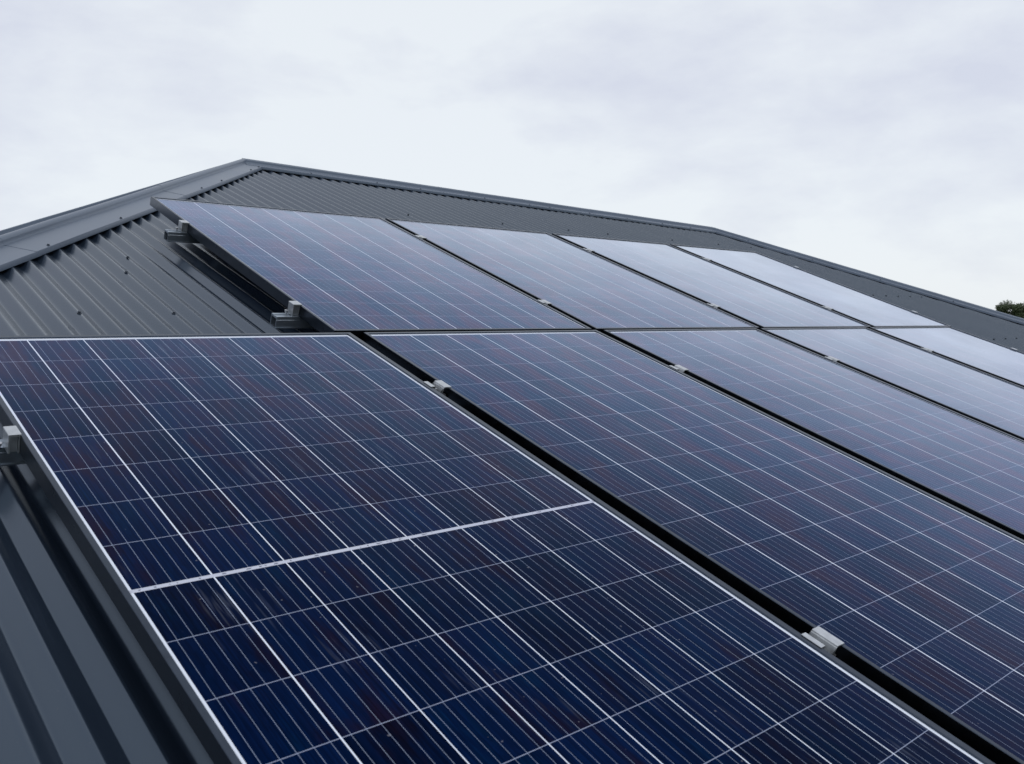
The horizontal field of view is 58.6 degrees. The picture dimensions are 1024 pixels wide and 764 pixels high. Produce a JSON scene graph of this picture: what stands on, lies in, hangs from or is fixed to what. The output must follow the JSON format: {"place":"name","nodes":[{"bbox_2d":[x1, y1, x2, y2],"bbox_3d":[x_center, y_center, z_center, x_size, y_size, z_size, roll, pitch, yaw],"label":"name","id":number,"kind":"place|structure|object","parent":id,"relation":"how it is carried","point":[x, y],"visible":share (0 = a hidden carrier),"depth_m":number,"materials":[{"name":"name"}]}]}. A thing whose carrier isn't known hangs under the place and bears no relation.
{"place":"outdoors","nodes":[
{"label":"outdoors","id":0,"kind":"place"},
{"bbox_2d":[0,0,1023,310],"label":"sky","id":1,"kind":"structure","parent":0,"point":[883,138],"materials":[{"name":"white"}]},
{"label":"ground","id":2,"kind":"structure","parent":0,"visible":0},
{"bbox_2d":[0,158,1023,763],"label":"roof","id":3,"kind":"structure","parent":2,"relation":"on","point":[80,680],"depth_m":3.07,"materials":[{"name":"paint"}]},
{"bbox_2d":[0,439,25,466],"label":"mounting rail","id":4,"kind":"object","parent":3,"relation":"attached to","point":[11,458],"depth_m":1.84,"materials":[{"name":"metal"}]},
{"bbox_2d":[0,426,21,453],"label":"end clamp","id":5,"kind":"object","parent":4,"relation":"attached to","point":[12,435],"visible":1,"depth_m":1.80,"materials":[{"name":"metal"}]},
{"bbox_2d":[424,380,450,395],"bbox_3d":[-0.220,0.025,2.646,0.065,0.041,0.050,-3,25,-42],"label":"clamp","id":6,"kind":"object","parent":4,"relation":"attached to","point":[439,385],"visible":0.46,"depth_m":2.64,"materials":[{"name":"metal"}]},
{"bbox_2d":[0,332,994,763],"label":"solar panel","id":7,"kind":"object","parent":4,"relation":"attached to","point":[326,548],"visible":1,"depth_m":1.65,"materials":[{"name":"blue glass"}]},
{"bbox_2d":[669,365,688,372],"bbox_3d":[0.625,-0.036,3.439,0.060,0.041,0.050,-3,25,-42],"label":"clamp","id":8,"kind":"object","parent":4,"relation":"on","point":[680,368],"visible":0.38,"depth_m":3.43,"materials":[{"name":"metal"}]},
{"bbox_2d":[825,356,839,361],"bbox_3d":[1.476,-0.091,4.220,0.056,0.041,0.050,-3,25,-42],"label":"clamp","id":9,"kind":"object","parent":4,"relation":"on","point":[832,358],"visible":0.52,"depth_m":4.21,"materials":[{"name":"metal"}]},
{"bbox_2d":[164,229,200,243],"bbox_3d":[0.390,-0.689,5.292,4.827,0.062,0.084,-4,26,-43],"label":"mounting rail","id":10,"kind":"object","parent":3,"relation":"attached to","point":[176,236],"visible":0.19,"depth_m":3.69,"materials":[{"name":"metal"}]},
{"bbox_2d":[175,220,189,232],"bbox_3d":[-1.340,-0.631,3.698,0.048,0.042,0.036,-3,26,-42],"label":"end clamp","id":11,"kind":"object","parent":10,"relation":"on","point":[182,226],"visible":1,"depth_m":3.69,"materials":[{"name":"metal"}]},
{"bbox_2d":[270,313,313,328],"bbox_3d":[0.992,-0.304,4.648,4.831,0.062,0.084,-4,26,-43],"label":"mounting rail","id":12,"kind":"object","parent":3,"relation":"attached to","point":[283,321],"visible":0.2,"depth_m":3.04,"materials":[{"name":"metal"}]},
{"bbox_2d":[285,301,301,315],"bbox_3d":[-0.736,-0.246,3.056,0.048,0.042,0.036,-3,26,-42],"label":"end clamp","id":13,"kind":"object","parent":12,"relation":"on","point":[293,308],"visible":1,"depth_m":3.05,"materials":[{"name":"metal"}]},
{"bbox_2d":[150,196,591,339],"bbox_3d":[-0.630,-0.495,3.841,1.197,0.041,1.610,-4,26,-42],"label":"solar panel","id":14,"kind":"object","parent":12,"relation":"attached to","point":[358,276],"visible":0.84,"depth_m":3.69,"materials":[{"name":"blue glass"}]},
{"bbox_2d":[538,300,551,304],"bbox_3d":[0.136,-0.327,3.924,0.044,0.041,0.048,-3,26,-42],"label":"clamp","id":15,"kind":"object","parent":12,"relation":"attached to","point":[545,302],"visible":0.47,"depth_m":3.91,"materials":[{"name":"metal"}]},
{"bbox_2d":[385,218,758,332],"bbox_3d":[0.276,-0.549,4.659,1.186,0.039,1.610,-3,26,-42],"label":"solar panel","id":16,"kind":"object","parent":12,"relation":"attached to","point":[592,291],"visible":0.76,"depth_m":4.54,"materials":[{"name":"blue glass"}]},
{"bbox_2d":[552,233,870,329],"bbox_3d":[1.163,-0.603,5.461,1.119,0.039,1.610,-3,26,-42],"label":"solar panel","id":17,"kind":"object","parent":12,"relation":"attached to","point":[759,304],"visible":0.76,"depth_m":5.36,"materials":[{"name":"blue glass"}]},
{"bbox_2d":[670,244,950,326],"bbox_3d":[2.004,-0.653,6.221,1.057,0.039,1.610,-3,26,-42],"label":"solar panel","id":18,"kind":"object","parent":12,"relation":"attached to","point":[862,307],"visible":0.74,"depth_m":6.14,"materials":[{"name":"blue glass"}]},
{"bbox_3d":[1.844,0.495,2.910,5.958,0.062,0.084,-4,25,-42],"label":"rail","id":19,"kind":"object","parent":3,"relation":"attached to","visible":0},
{"bbox_2d":[362,330,1023,763],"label":"solar panel","id":20,"kind":"object","parent":19,"relation":"attached to","point":[908,594],"visible":0.95,"depth_m":2.37,"materials":[{"name":"blue glass"}]},
{"bbox_2d":[603,328,1023,539],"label":"solar panel","id":21,"kind":"object","parent":19,"relation":"attached to","point":[965,463],"visible":0.85,"depth_m":3.44,"materials":[{"name":"blue glass"}]},
{"bbox_2d":[801,626,843,656],"bbox_3d":[0.600,0.516,1.776,0.065,0.041,0.058,-3,25,-42],"label":"clamp","id":22,"kind":"object","parent":19,"relation":"attached to","point":[820,637],"visible":0.53,"depth_m":1.77,"materials":[{"name":"metal"}]},
{"bbox_2d":[760,327,1023,439],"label":"solar panel","id":23,"kind":"object","parent":19,"relation":"attached to","point":[979,396],"visible":0.78,"depth_m":4.41,"materials":[{"name":"blue glass"}]},
{"bbox_2d":[869,326,1023,386],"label":"solar panel","id":24,"kind":"object","parent":19,"relation":"attached to","point":[983,355],"visible":0.86,"depth_m":5.31,"materials":[{"name":"blue glass"}]},
{"bbox_2d":[995,299,1023,318],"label":"tree","id":25,"kind":"object","parent":2,"relation":"on","point":[1017,309],"visible":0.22,"depth_m":53.95,"materials":[{"name":"green plant"}]}
]}

